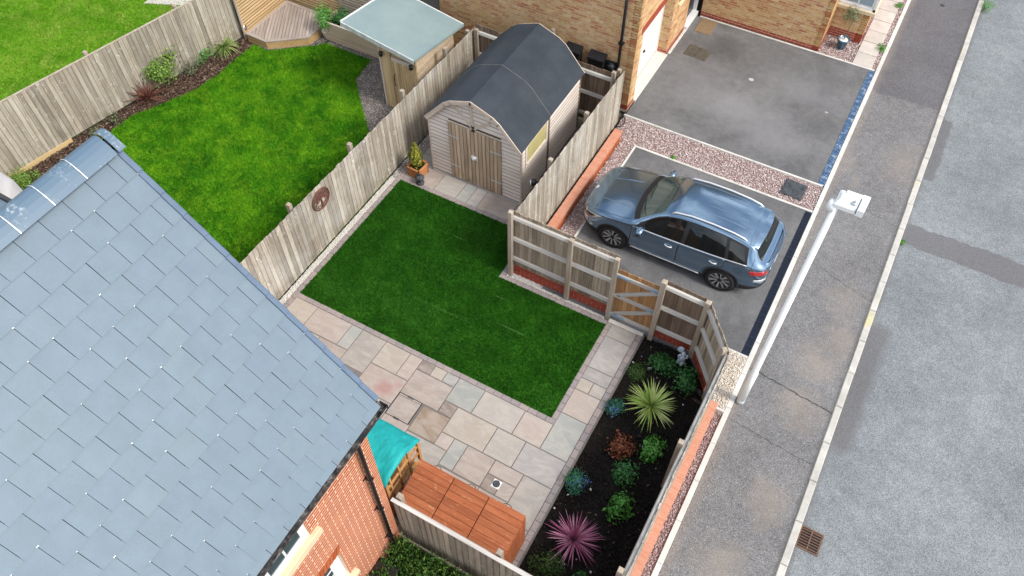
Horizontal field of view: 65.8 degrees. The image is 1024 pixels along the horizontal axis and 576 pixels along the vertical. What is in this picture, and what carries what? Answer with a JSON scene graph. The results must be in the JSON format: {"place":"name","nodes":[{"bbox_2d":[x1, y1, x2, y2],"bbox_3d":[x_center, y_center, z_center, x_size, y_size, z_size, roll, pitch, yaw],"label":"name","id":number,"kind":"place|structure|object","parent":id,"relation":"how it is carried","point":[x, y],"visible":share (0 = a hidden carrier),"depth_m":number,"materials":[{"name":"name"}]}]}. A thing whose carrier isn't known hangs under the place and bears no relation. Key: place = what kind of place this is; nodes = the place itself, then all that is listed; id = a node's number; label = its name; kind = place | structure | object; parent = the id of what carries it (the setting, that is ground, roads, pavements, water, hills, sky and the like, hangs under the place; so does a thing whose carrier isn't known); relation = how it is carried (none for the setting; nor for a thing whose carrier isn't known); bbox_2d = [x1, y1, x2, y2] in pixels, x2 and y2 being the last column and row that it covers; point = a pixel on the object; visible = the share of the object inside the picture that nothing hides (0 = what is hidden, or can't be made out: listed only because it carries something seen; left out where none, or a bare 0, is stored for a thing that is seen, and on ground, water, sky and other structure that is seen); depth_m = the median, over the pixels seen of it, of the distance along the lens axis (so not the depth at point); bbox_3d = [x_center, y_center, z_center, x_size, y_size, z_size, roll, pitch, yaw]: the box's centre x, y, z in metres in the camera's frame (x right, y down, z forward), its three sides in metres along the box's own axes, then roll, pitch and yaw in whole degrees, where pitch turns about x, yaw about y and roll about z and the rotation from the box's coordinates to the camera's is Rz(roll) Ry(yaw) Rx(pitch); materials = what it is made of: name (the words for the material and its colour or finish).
{"place":"outdoors","nodes":[
{"label":"outdoors","id":0,"kind":"place"},
{"bbox_2d":[0,0,185,138],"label":"lawn","id":1,"kind":"structure","parent":0,"point":[59,34],"depth_m":23.58,"materials":[{"name":"green plant"}]},
{"bbox_2d":[0,172,22,198],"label":"covered barbecue","id":2,"kind":"object","parent":1,"relation":"on","point":[10,188],"visible":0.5,"depth_m":18.65,"materials":[{"name":"fabric"}]},
{"bbox_2d":[0,0,242,178],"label":"fence","id":3,"kind":"object","parent":1,"relation":"on","point":[44,118],"visible":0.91,"depth_m":20.61,"materials":[{"name":"beige wood"}]},
{"bbox_2d":[144,0,189,5],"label":"patio","id":4,"kind":"structure","parent":0,"point":[160,2],"depth_m":24.42,"materials":[{"name":"beige stone"}]},
{"bbox_2d":[70,43,390,279],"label":"neighbour lawn","id":5,"kind":"structure","parent":0,"point":[248,181],"depth_m":20.77,"materials":[{"name":"green plant"}]},
{"bbox_2d":[240,27,474,299],"bbox_3d":[-3.537,-2.905,18.934,0.186,2.010,10.223,24,57,17],"label":"fence","id":6,"kind":"object","parent":5,"relation":"on","point":[277,261],"visible":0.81,"depth_m":18.61,"materials":[{"name":"brown wood"}]},
{"bbox_2d":[312,187,329,210],"bbox_3d":[-4.254,-1.986,17.634,0.058,0.582,0.582,24,57,17],"label":"wall disc","id":7,"kind":"object","parent":6,"relation":"attached to","point":[321,194],"depth_m":17.58,"materials":[{"name":"metal"}]},
{"bbox_2d":[279,168,400,304],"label":"white gravel","id":8,"kind":"structure","parent":0,"point":[341,236],"depth_m":18.83,"materials":[{"name":"white gravel"}]},
{"bbox_2d":[255,0,439,50],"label":"store ground","id":9,"kind":"structure","parent":0,"point":[435,4],"depth_m":24.35,"materials":[{"name":"gravel"}]},
{"bbox_2d":[232,0,285,39],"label":"slatted screen","id":10,"kind":"object","parent":9,"relation":"on","point":[250,14],"visible":0.88,"depth_m":23.25,"materials":[{"name":"brown wood"}]},
{"bbox_2d":[246,0,327,49],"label":"corner deck","id":11,"kind":"structure","parent":9,"relation":"on","point":[286,23],"depth_m":23.29,"materials":[{"name":"brown wood"}]},
{"bbox_2d":[311,1,333,38],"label":"potted shrub","id":12,"kind":"object","parent":9,"relation":"on","point":[322,17],"visible":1,"depth_m":22.76,"materials":[{"name":"green plant"}]},
{"bbox_2d":[288,0,370,15],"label":"slatted screen","id":13,"kind":"object","parent":9,"relation":"on","point":[353,5],"visible":0.19,"depth_m":23.39,"materials":[{"name":"brown wood"}]},
{"bbox_2d":[323,11,378,58],"bbox_3d":[-3.907,-7.141,22.813,3.250,0.630,0.695,24,57,17],"label":"timber planter","id":14,"kind":"object","parent":9,"relation":"on","point":[338,34],"visible":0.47,"depth_m":22.85,"materials":[{"name":"brown wood"}]},
{"bbox_2d":[330,6,350,24],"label":"planter shrub","id":15,"kind":"object","parent":14,"relation":"in","point":[338,14],"visible":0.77,"depth_m":22.74,"materials":[{"name":"green plant"}]},
{"bbox_2d":[340,0,463,106],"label":"log store","id":16,"kind":"structure","parent":9,"relation":"on","point":[410,39],"depth_m":20.37,"materials":[{"name":"grey green"},{"name":"timber"}]},
{"bbox_2d":[391,56,414,103],"bbox_3d":[-2.805,-5.267,20.749,0.660,1.700,0.050,24,57,17],"label":"door","id":17,"kind":"structure","parent":16,"relation":"in","point":[404,78],"depth_m":20.48,"materials":[{"name":"brown wood"}]},
{"bbox_2d":[439,0,881,112],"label":"brick house","id":18,"kind":"structure","parent":9,"relation":"on","point":[631,38],"depth_m":21.89,"materials":[{"name":"brick"}]},
{"bbox_2d":[566,41,583,61],"bbox_3d":[1.613,-6.040,21.069,0.460,0.980,0.240,24,57,17],"label":"wall cabinet","id":19,"kind":"object","parent":18,"relation":"attached to","point":[576,50],"depth_m":20.72,"materials":[{"name":"black plastic"}]},
{"bbox_2d":[587,49,607,69],"bbox_3d":[2.211,-5.771,20.871,0.470,0.980,0.240,24,57,17],"label":"wall cabinet","id":20,"kind":"object","parent":18,"relation":"attached to","point":[595,58],"depth_m":20.54,"materials":[{"name":"black plastic"}]},
{"bbox_2d":[637,5,664,75],"bbox_3d":[3.634,-6.738,21.519,0.100,2.160,2.300,24,57,17],"label":"garage door","id":21,"kind":"structure","parent":18,"relation":"in","point":[650,41],"depth_m":22.00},
{"bbox_2d":[683,0,697,29],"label":"front door","id":22,"kind":"structure","parent":18,"relation":"in","point":[692,12],"depth_m":23.80,"materials":[{"name":"white plastic"}]},
{"bbox_2d":[837,0,881,16],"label":"bay window","id":23,"kind":"structure","parent":18,"relation":"in","point":[869,7],"depth_m":22.36,"materials":[{"name":"white plastic"}]},
{"bbox_2d":[328,41,428,174],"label":"grey gravel","id":24,"kind":"structure","parent":0,"point":[366,92],"depth_m":22.02,"materials":[{"name":"grey gravel"}]},
{"bbox_2d":[388,543,460,575],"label":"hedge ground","id":25,"kind":"structure","parent":0,"point":[400,552],"depth_m":14.33,"materials":[{"name":"green plant"}]},
{"bbox_2d":[369,557,398,575],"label":"hedge","id":26,"kind":"object","parent":25,"relation":"on","point":[378,565],"visible":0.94,"depth_m":13.82,"materials":[{"name":"green plant"}]},
{"bbox_2d":[367,532,472,575],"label":"hedge","id":27,"kind":"object","parent":25,"relation":"on","point":[417,557],"visible":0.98,"depth_m":13.89,"materials":[{"name":"green plant"}]},
{"bbox_2d":[300,179,605,417],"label":"artificial lawn","id":28,"kind":"structure","parent":0,"point":[464,309],"depth_m":17.72,"materials":[{"name":"green plant"}]},
{"bbox_2d":[284,128,643,575],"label":"patio","id":29,"kind":"structure","parent":0,"point":[518,456],"depth_m":16.27,"materials":[{"name":"stone"}]},
{"bbox_2d":[367,418,422,514],"bbox_3d":[-2.329,3.254,14.591,0.919,1.625,1.071,24,57,17],"label":"play canopy","id":30,"kind":"object","parent":29,"relation":"on","point":[391,446],"visible":0.58,"depth_m":14.10,"materials":[{"name":"teal fabric"}]},
{"bbox_2d":[405,142,428,176],"bbox_3d":[-2.400,-3.235,19.671,0.487,1.097,0.472,28,58,19],"label":"square planter","id":31,"kind":"object","parent":29,"relation":"on","point":[416,164],"visible":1,"depth_m":19.72,"materials":[{"name":"ceramic"}]},
{"bbox_2d":[390,492,531,575],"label":"fence","id":32,"kind":"object","parent":29,"relation":"on","point":[440,540],"visible":0.94,"depth_m":13.28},
{"bbox_2d":[401,459,525,563],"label":"bin store","id":33,"kind":"structure","parent":29,"relation":"on","point":[474,515],"depth_m":13.70,"materials":[{"name":"brown wood"}]},
{"bbox_2d":[424,23,584,204],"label":"garden shed","id":34,"kind":"structure","parent":29,"relation":"on","point":[501,114],"depth_m":18.74,"materials":[{"name":"wood"}]},
{"bbox_2d":[448,121,476,184],"bbox_3d":[-1.196,-3.245,19.165,0.715,1.780,0.037,24,57,17],"label":"door","id":35,"kind":"structure","parent":34,"relation":"in","point":[461,139],"depth_m":19.11,"materials":[{"name":"wood"}]},
{"bbox_2d":[474,132,501,194],"bbox_3d":[-0.565,-2.960,18.957,0.720,1.780,0.037,24,57,17],"label":"door","id":36,"kind":"structure","parent":34,"relation":"in","point":[487,149],"depth_m":18.89,"materials":[{"name":"wood"}]},
{"bbox_2d":[525,121,547,167],"bbox_3d":[0.571,-3.414,18.719,0.055,0.620,1.100,24,57,17],"label":"window","id":37,"kind":"structure","parent":34,"relation":"in","point":[539,140],"depth_m":18.72,"materials":[{"name":"yellow glass"}]},
{"bbox_2d":[516,68,624,223],"bbox_3d":[1.373,-2.960,18.912,0.186,2.111,5.580,24,57,17],"label":"fence","id":38,"kind":"object","parent":29,"relation":"on","point":[549,192],"visible":0.93,"depth_m":18.82,"materials":[{"name":"brown wood"}]},
{"bbox_2d":[153,0,908,575],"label":"ground","id":39,"kind":"structure","parent":0,"point":[699,8],"depth_m":20.61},
{"bbox_2d":[12,38,254,189],"bbox_3d":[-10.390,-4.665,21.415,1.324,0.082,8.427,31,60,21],"label":"bark mulch","id":40,"kind":"object","parent":39,"relation":"on","point":[124,117],"visible":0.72,"depth_m":21.90,"materials":[{"name":"brown wood"}]},
{"bbox_2d":[6,163,39,188],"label":"bush","id":41,"kind":"object","parent":40,"relation":"on","point":[22,177],"visible":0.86,"depth_m":19.51,"materials":[{"name":"green plant"}]},
{"bbox_2d":[124,78,174,110],"bbox_3d":[-9.994,-5.288,21.537,1.552,0.734,1.367,24,57,17],"label":"bronze cordyline","id":42,"kind":"object","parent":40,"relation":"on","point":[145,92],"visible":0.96,"depth_m":21.52,"materials":[{"name":"brown plant"}]},
{"bbox_2d":[139,44,185,89],"bbox_3d":[-9.608,-6.058,21.811,1.024,1.208,1.663,24,57,17],"label":"lime bush","id":43,"kind":"object","parent":40,"relation":"on","point":[158,70],"visible":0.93,"depth_m":21.59,"materials":[{"name":"green plant"}]},
{"bbox_2d":[211,35,239,58],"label":"strap plant","id":44,"kind":"object","parent":40,"relation":"on","point":[223,46],"visible":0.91,"depth_m":22.88,"materials":[{"name":"green plant"}]},
{"bbox_2d":[0,128,399,575],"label":"brick house","id":45,"kind":"structure","parent":39,"relation":"on","point":[183,392],"depth_m":9.01,"materials":[{"name":"red brick"}]},
{"bbox_2d":[265,524,323,575],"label":"window","id":46,"kind":"structure","parent":45,"relation":"in","point":[300,535],"depth_m":10.60,"materials":[{"name":"white plastic"}]},
{"bbox_2d":[317,545,360,575],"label":"window","id":47,"kind":"structure","parent":45,"relation":"in","point":[333,567],"depth_m":12.37,"materials":[{"name":"white plastic"}]},
{"bbox_2d":[474,23,618,117],"bbox_3d":[0.828,-5.538,20.886,4.145,1.980,0.156,24,57,17],"label":"fence","id":48,"kind":"object","parent":39,"relation":"on","point":[597,83],"visible":0.34,"depth_m":20.47,"materials":[{"name":"brown wood"}]},
{"bbox_2d":[517,335,644,567],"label":"bed kerb","id":49,"kind":"structure","parent":39,"relation":"on","point":[558,492],"depth_m":15.56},
{"bbox_2d":[547,128,621,229],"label":"dwarf wall","id":50,"kind":"structure","parent":39,"relation":"on","point":[579,189],"depth_m":19.68,"materials":[{"name":"brick"}]},
{"bbox_2d":[630,400,718,575],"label":"dwarf wall","id":51,"kind":"structure","parent":39,"relation":"on","point":[652,537],"depth_m":14.82,"materials":[{"name":"brick"}]},
{"bbox_2d":[615,354,729,575],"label":"fence","id":52,"kind":"object","parent":51,"relation":"on","point":[680,452],"visible":1,"depth_m":13.72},
{"bbox_2d":[641,412,721,575],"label":"gravel strip","id":53,"kind":"object","parent":39,"relation":"on","point":[682,488],"visible":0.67,"depth_m":15.09,"materials":[{"name":"gravel"}]},
{"bbox_2d":[624,114,822,187],"bbox_3d":[5.431,-3.577,20.693,5.480,0.170,0.060,24,57,17],"label":"neighbour drive edging","id":54,"kind":"object","parent":39,"relation":"on","point":[728,152],"visible":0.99,"depth_m":20.57,"materials":[{"name":"concrete"}]},
{"bbox_2d":[712,349,746,408],"bbox_3d":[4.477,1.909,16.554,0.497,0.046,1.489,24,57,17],"label":"cream gravel","id":55,"kind":"structure","parent":39,"relation":"on","point":[725,401],"depth_m":16.55,"materials":[{"name":"beige gravel"}]},
{"bbox_2d":[741,211,810,355],"bbox_3d":[6.119,-0.174,18.203,0.153,0.158,4.680,24,57,17],"label":"drainage channel","id":56,"kind":"object","parent":39,"relation":"on","point":[750,341],"visible":1,"depth_m":18.02,"materials":[{"name":"black metal"}]},
{"bbox_2d":[651,0,910,575],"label":"pavement edging","id":57,"kind":"object","parent":39,"relation":"on","point":[685,504],"visible":0.98,"depth_m":17.36,"materials":[{"name":"concrete"}]},
{"bbox_2d":[700,15,874,71],"bbox_3d":[8.018,-7.181,23.339,5.274,0.170,0.060,24,57,17],"label":"house edging","id":58,"kind":"object","parent":39,"relation":"on","point":[872,70],"visible":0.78,"depth_m":23.21,"materials":[{"name":"concrete"}]},
{"bbox_2d":[818,70,874,186],"bbox_3d":[9.008,-4.344,21.264,0.157,0.158,5.090,24,57,17],"label":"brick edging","id":59,"kind":"object","parent":39,"relation":"on","point":[842,137],"visible":1,"depth_m":21.09,"materials":[{"name":"blue brick"}]},
{"bbox_2d":[775,0,982,575],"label":"kerb","id":60,"kind":"structure","parent":39,"relation":"on","point":[803,508],"depth_m":17.34,"materials":[{"name":"concrete"}]},
{"bbox_2d":[507,273,604,318],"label":"white gravel","id":61,"kind":"structure","parent":0,"point":[544,291],"depth_m":17.96,"materials":[{"name":"white gravel"}]},
{"bbox_2d":[559,140,633,235],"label":"pink gravel","id":62,"kind":"structure","parent":0,"point":[571,227],"depth_m":19.85,"materials":[{"name":"pink gravel"}]},
{"bbox_2d":[519,337,703,575],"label":"bed soil","id":63,"kind":"structure","parent":0,"point":[611,427],"depth_m":15.38,"materials":[{"name":"black soil"}]},
{"bbox_2d":[529,547,566,575],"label":"green shrub","id":64,"kind":"object","parent":63,"relation":"on","point":[552,567],"visible":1,"depth_m":14.14,"materials":[{"name":"green plant"}]},
{"bbox_2d":[545,512,604,566],"bbox_3d":[1.083,4.566,14.414,1.226,0.697,1.146,24,57,17],"label":"cordyline","id":65,"kind":"object","parent":63,"relation":"on","point":[574,537],"visible":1,"depth_m":14.41,"materials":[{"name":"purple plant"}]},
{"bbox_2d":[564,468,591,495],"bbox_3d":[1.237,3.719,15.174,0.510,0.478,0.533,-16,55,-12],"label":"flowering mound","id":66,"kind":"object","parent":63,"relation":"on","point":[576,480],"visible":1,"depth_m":15.07,"materials":[{"name":"blue plant"}]},
{"bbox_2d":[604,397,627,418],"bbox_3d":[2.107,2.461,16.140,0.470,0.410,0.443,-12,55,-9],"label":"flowering mound","id":67,"kind":"object","parent":63,"relation":"on","point":[617,406],"visible":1,"depth_m":16.09,"materials":[{"name":"blue plant"}]},
{"bbox_2d":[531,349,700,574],"bbox_3d":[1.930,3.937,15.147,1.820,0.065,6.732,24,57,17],"label":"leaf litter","id":68,"kind":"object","parent":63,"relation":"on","point":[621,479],"visible":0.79,"depth_m":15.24,"materials":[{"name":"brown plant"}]},
{"bbox_2d":[602,487,634,524],"bbox_3d":[2.053,4.133,14.875,0.582,0.470,0.721,24,57,17],"label":"green shrub","id":69,"kind":"object","parent":63,"relation":"on","point":[619,506],"visible":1,"depth_m":14.80,"materials":[{"name":"green plant"}]},
{"bbox_2d":[606,429,637,460],"bbox_3d":[2.142,3.131,15.649,0.625,0.407,0.597,-34,61,-22],"label":"red shrub","id":70,"kind":"object","parent":63,"relation":"on","point":[620,448],"visible":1,"depth_m":15.55,"materials":[{"name":"orange plant"}]},
{"bbox_2d":[610,456,640,486],"bbox_3d":[2.184,3.569,15.309,0.578,0.439,0.593,16,55,12],"label":"green shrub","id":71,"kind":"object","parent":63,"relation":"on","point":[626,470],"visible":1,"depth_m":15.23,"materials":[{"name":"green plant"}]},
{"bbox_2d":[625,363,650,384],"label":"green shrub","id":72,"kind":"object","parent":63,"relation":"on","point":[638,373],"visible":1,"depth_m":16.59,"materials":[{"name":"green plant"}]},
{"bbox_2d":[623,378,675,430],"bbox_3d":[2.831,2.337,16.043,1.237,0.710,1.223,24,57,17],"label":"yucca","id":73,"kind":"object","parent":63,"relation":"on","point":[650,401],"visible":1,"depth_m":16.02,"materials":[{"name":"green plant"}]},
{"bbox_2d":[636,434,668,463],"bbox_3d":[2.764,3.195,15.570,0.532,0.459,0.667,35,61,23],"label":"green shrub","id":74,"kind":"object","parent":63,"relation":"on","point":[651,450],"visible":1,"depth_m":15.49,"materials":[{"name":"green plant"}]},
{"bbox_2d":[645,351,678,378],"bbox_3d":[3.164,1.657,16.680,0.713,0.490,0.584,24,57,17],"label":"green shrub","id":75,"kind":"object","parent":63,"relation":"on","point":[663,364],"visible":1,"depth_m":16.62,"materials":[{"name":"green plant"}]},
{"bbox_2d":[647,278,711,357],"bbox_3d":[3.424,0.648,16.289,1.047,2.070,0.158,24,57,17],"label":"fence","id":76,"kind":"object","parent":63,"relation":"on","point":[680,313],"visible":0.98,"depth_m":16.15,"materials":[{"name":"brown wood"}]},
{"bbox_2d":[676,347,687,365],"bbox_3d":[3.591,1.453,16.757,0.191,0.415,0.298,-35,61,-23],"label":"garden statue","id":77,"kind":"object","parent":63,"relation":"on","point":[683,357],"visible":0.97,"depth_m":16.70,"materials":[{"name":"grey stone"}]},
{"bbox_2d":[670,363,698,396],"bbox_3d":[3.571,1.910,16.407,0.598,0.630,0.751,24,57,17],"label":"green shrub","id":78,"kind":"object","parent":63,"relation":"on","point":[685,376],"visible":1,"depth_m":16.28,"materials":[{"name":"green plant"}]},
{"bbox_2d":[694,304,729,401],"bbox_3d":[3.912,1.308,15.861,0.148,1.980,1.168,-8,54,-6],"label":"fence","id":79,"kind":"object","parent":63,"relation":"on","point":[711,348],"visible":0.84,"depth_m":15.64,"materials":[{"name":"brown wood"}]},
{"bbox_2d":[542,147,805,399],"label":"driveway","id":80,"kind":"structure","parent":0,"point":[737,310],"depth_m":18.27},
{"bbox_2d":[513,264,606,312],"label":"dwarf wall","id":81,"kind":"structure","parent":80,"relation":"on","point":[548,283],"depth_m":17.81,"materials":[{"name":"brick"}]},
{"bbox_2d":[507,209,620,319],"bbox_3d":[1.056,-0.488,17.049,2.559,2.190,0.158,24,57,17],"label":"fence","id":82,"kind":"object","parent":80,"relation":"on","point":[569,261],"visible":1,"depth_m":16.91,"materials":[{"name":"brown wood"}]},
{"bbox_2d":[610,269,659,331],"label":"garden gate","id":83,"kind":"structure","parent":82,"relation":"attached to","point":[635,300],"depth_m":16.59,"materials":[{"name":"brown wood"}]},
{"bbox_2d":[608,318,643,335],"bbox_3d":[2.495,0.892,17.387,0.820,0.112,0.100,24,57,17],"label":"gate threshold","id":84,"kind":"object","parent":80,"relation":"on","point":[623,326],"visible":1,"depth_m":17.34,"materials":[{"name":"concrete"}]},
{"bbox_2d":[654,330,690,350],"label":"dwarf wall","id":85,"kind":"structure","parent":80,"relation":"on","point":[668,339],"depth_m":17.00,"materials":[{"name":"brick"}]},
{"bbox_2d":[585,167,785,291],"bbox_3d":[3.923,-1.584,18.146,4.468,1.708,2.243,24,57,16],"label":"parked car","id":86,"kind":"object","parent":80,"relation":"on","point":[718,237],"visible":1,"depth_m":17.50,"materials":[{"name":"paint"}]},
{"bbox_2d":[574,145,811,236],"bbox_3d":[4.041,-0.974,18.785,4.744,0.166,5.120,24,57,17],"label":"driveway edging","id":87,"kind":"object","parent":80,"relation":"on","point":[690,166],"visible":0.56,"depth_m":20.00,"materials":[{"name":"concrete"}]},
{"bbox_2d":[692,351,706,390],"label":"dwarf wall","id":88,"kind":"structure","parent":80,"relation":"on","point":[703,383],"depth_m":16.54,"materials":[{"name":"brick"}]},
{"bbox_2d":[613,117,822,211],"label":"pink gravel","id":89,"kind":"structure","parent":0,"point":[711,154],"depth_m":20.40,"materials":[{"name":"pink gravel"}]},
{"bbox_2d":[779,178,807,200],"bbox_3d":[7.050,-2.456,19.809,0.540,0.070,0.560,26,58,18],"label":"inspection cover","id":90,"kind":"object","parent":89,"relation":"on","point":[792,189],"visible":1,"depth_m":19.77,"materials":[{"name":"metal"}]},
{"bbox_2d":[626,16,868,182],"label":"neighbour driveway","id":91,"kind":"structure","parent":0,"point":[772,103],"depth_m":21.82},
{"bbox_2d":[683,44,711,61],"bbox_3d":[5.397,-6.834,23.014,0.680,0.070,0.540,27,58,18],"label":"inspection cover","id":92,"kind":"object","parent":91,"relation":"on","point":[697,52],"visible":1,"depth_m":22.98,"materials":[{"name":"brown metal"}]},
{"bbox_2d":[694,18,717,34],"bbox_3d":[5.817,-7.851,23.730,0.500,0.020,0.720,23,57,16],"label":"door mat","id":93,"kind":"object","parent":91,"relation":"on","point":[705,26],"depth_m":23.71,"materials":[{"name":"brown fabric"}]},
{"bbox_2d":[658,0,978,575],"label":"pavement","id":94,"kind":"structure","parent":0,"point":[740,522],"depth_m":17.29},
{"bbox_2d":[736,190,870,405],"bbox_3d":[4.862,0.501,13.811,0.534,6.139,0.386,24,57,17],"label":"street lamp","id":95,"kind":"object","parent":94,"relation":"on","point":[854,203],"visible":1,"depth_m":12.46,"materials":[{"name":"white metal"}]},
{"bbox_2d":[817,0,906,71],"bbox_3d":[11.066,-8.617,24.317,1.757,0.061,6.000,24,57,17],"label":"pink gravel","id":96,"kind":"structure","parent":0,"point":[829,49],"depth_m":23.17,"materials":[{"name":"pink gravel"}]},
{"bbox_2d":[836,4,864,49],"bbox_3d":[9.587,-7.459,22.589,0.643,1.408,0.585,24,57,17],"label":"potted tree","id":97,"kind":"object","parent":96,"relation":"on","point":[843,41],"visible":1,"depth_m":22.42,"materials":[{"name":"green plant"}]},
{"bbox_2d":[852,0,901,67],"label":"front path","id":98,"kind":"structure","parent":96,"relation":"on","point":[876,33],"depth_m":23.51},
{"bbox_2d":[784,0,1023,575],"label":"road","id":99,"kind":"structure","parent":0,"point":[921,472],"depth_m":16.69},
{"bbox_2d":[795,525,823,556],"bbox_3d":[5.513,4.683,14.667,0.420,0.051,0.450,24,57,17],"label":"gully grate","id":100,"kind":"object","parent":99,"relation":"on","point":[809,540],"visible":1,"depth_m":14.66,"materials":[{"name":"metal"}]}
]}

